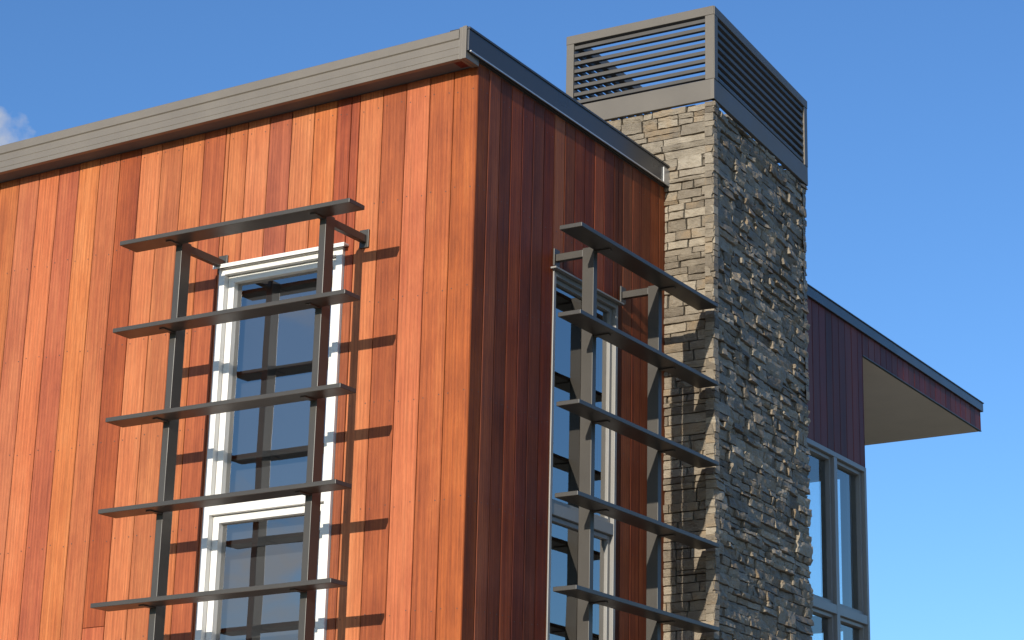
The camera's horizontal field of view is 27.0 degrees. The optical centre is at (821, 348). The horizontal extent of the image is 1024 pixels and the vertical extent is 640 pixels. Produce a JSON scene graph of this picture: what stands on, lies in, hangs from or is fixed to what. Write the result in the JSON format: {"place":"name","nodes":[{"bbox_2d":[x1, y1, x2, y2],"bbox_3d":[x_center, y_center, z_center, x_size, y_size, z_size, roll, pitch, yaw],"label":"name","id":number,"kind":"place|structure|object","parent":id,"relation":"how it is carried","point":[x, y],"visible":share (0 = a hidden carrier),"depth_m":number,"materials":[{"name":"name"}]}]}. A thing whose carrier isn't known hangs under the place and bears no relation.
{"place":"outdoors","nodes":[
{"label":"outdoors","id":0,"kind":"place"},
{"bbox_2d":[0,0,1023,639],"label":"sky","id":1,"kind":"structure","parent":0,"point":[914,195],"materials":[{"name":"blue"}]},
{"label":"ground","id":2,"kind":"structure","parent":0,"visible":0},
{"bbox_2d":[566,6,813,639],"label":"stone chimney","id":3,"kind":"object","parent":2,"relation":"on","point":[736,222],"visible":0.77,"depth_m":14.14,"materials":[{"name":"stone"}]},
{"bbox_2d":[806,283,983,639],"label":"wing","id":4,"kind":"structure","parent":2,"relation":"on","point":[869,385],"depth_m":16.51,"materials":[{"name":"wood"}]},
{"bbox_2d":[808,469,853,639],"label":"wing return window","id":5,"kind":"structure","parent":4,"relation":"in","point":[845,479],"depth_m":16.44,"materials":[{"name":"blue glass"}]},
{"bbox_2d":[807,438,869,639],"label":"wing window","id":6,"kind":"structure","parent":4,"relation":"in","point":[828,607],"depth_m":16.02,"materials":[{"name":"grey metal"}]},
{"bbox_3d":[-5.216,2.569,14.579,8.962,6.480,3.982,-8,-18,23],"label":"wall backing","id":7,"kind":"object","parent":2,"relation":"on","visible":0},
{"bbox_2d":[90,198,369,639],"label":"window louvre screen","id":8,"kind":"object","parent":7,"relation":"attached to","point":[321,301],"depth_m":11.53,"materials":[{"name":"grey metal"}]},
{"bbox_2d":[0,67,477,639],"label":"cedar cladding front","id":9,"kind":"structure","parent":7,"relation":"attached to","point":[78,283],"depth_m":12.24,"materials":[{"name":"brown wood"}]},
{"bbox_2d":[0,88,473,639],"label":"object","id":10,"kind":"object","parent":9,"relation":"attached to","point":[354,306],"visible":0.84,"depth_m":12.17,"materials":[{"name":"metal"}]},
{"bbox_2d":[195,247,344,639],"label":"window","id":11,"kind":"structure","parent":9,"relation":"in","point":[218,519],"depth_m":11.95,"materials":[{"name":"white metal"}]},
{"bbox_2d":[195,247,344,639],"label":"window frame","id":12,"kind":"structure","parent":11,"relation":"in","point":[216,519],"depth_m":11.95,"materials":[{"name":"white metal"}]},
{"bbox_2d":[221,270,332,639],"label":"window glass","id":13,"kind":"object","parent":11,"relation":"in","point":[270,446],"visible":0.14,"depth_m":12.09,"materials":[{"name":"glass"}]},
{"bbox_2d":[213,242,348,268],"bbox_3d":[-3.170,-0.538,12.210,0.940,0.024,0.048,-8,-18,23],"label":"window head flashing","id":14,"kind":"object","parent":9,"relation":"attached to","point":[281,255],"depth_m":12.20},
{"bbox_2d":[0,62,661,293],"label":"roof slab","id":15,"kind":"structure","parent":7,"relation":"on","point":[264,114],"depth_m":12.60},
{"bbox_2d":[0,25,478,174],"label":"eave fascia","id":16,"kind":"structure","parent":15,"relation":"attached to","point":[349,72],"depth_m":12.47,"materials":[{"name":"grey metal"}]},
{"bbox_2d":[454,61,468,67],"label":"eave soffit","id":17,"kind":"structure","parent":15,"relation":"attached to","point":[460,64],"depth_m":11.97,"materials":[{"name":"brown wood"}]},
{"bbox_2d":[450,26,669,187],"bbox_3d":[-1.576,-1.452,12.974,0.136,0.157,2.428,-8,-18,23],"label":"verge flashing","id":18,"kind":"object","parent":15,"relation":"on","point":[494,54],"visible":1,"depth_m":12.80,"materials":[{"name":"metal"}]},
{"bbox_2d":[470,50,669,186],"bbox_3d":[-1.513,-1.444,12.947,0.010,0.115,2.412,-8,-18,23],"label":"verge end cap","id":19,"kind":"object","parent":18,"relation":"attached to","point":[666,176],"visible":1,"depth_m":13.03,"materials":[{"name":"silver metal"}]},
{"bbox_2d":[220,290,599,639],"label":"interior partition","id":20,"kind":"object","parent":7,"relation":"attached to","point":[564,543],"depth_m":13.47,"materials":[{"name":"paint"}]},
{"bbox_2d":[461,63,665,639],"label":"cedar cladding side","id":21,"kind":"structure","parent":7,"relation":"attached to","point":[526,167],"depth_m":12.12,"materials":[{"name":"brown wood"}]},
{"bbox_2d":[465,97,664,624],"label":"cedar cladding side nails","id":22,"kind":"object","parent":21,"relation":"attached to","point":[543,322],"visible":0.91,"depth_m":12.28,"materials":[{"name":"metal"}]},
{"bbox_2d":[546,270,617,639],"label":"window","id":23,"kind":"structure","parent":21,"relation":"in","point":[562,515],"depth_m":12.69,"materials":[{"name":"grey metal"}]},
{"bbox_2d":[546,270,617,639],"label":"window frame","id":24,"kind":"structure","parent":23,"relation":"in","point":[561,515],"depth_m":12.69,"materials":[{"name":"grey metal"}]},
{"bbox_2d":[551,266,623,305],"bbox_3d":[-1.433,-0.384,12.815,0.038,0.011,0.835,-8,-18,23],"label":"side window head flashing","id":25,"kind":"object","parent":21,"relation":"attached to","point":[579,281],"visible":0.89,"depth_m":12.70,"materials":[{"name":"grey metal"}]},
{"bbox_2d":[553,222,719,639],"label":"window louvre screen","id":26,"kind":"object","parent":7,"relation":"attached to","point":[589,323],"depth_m":12.41,"materials":[{"name":"grey metal"}]}
]}

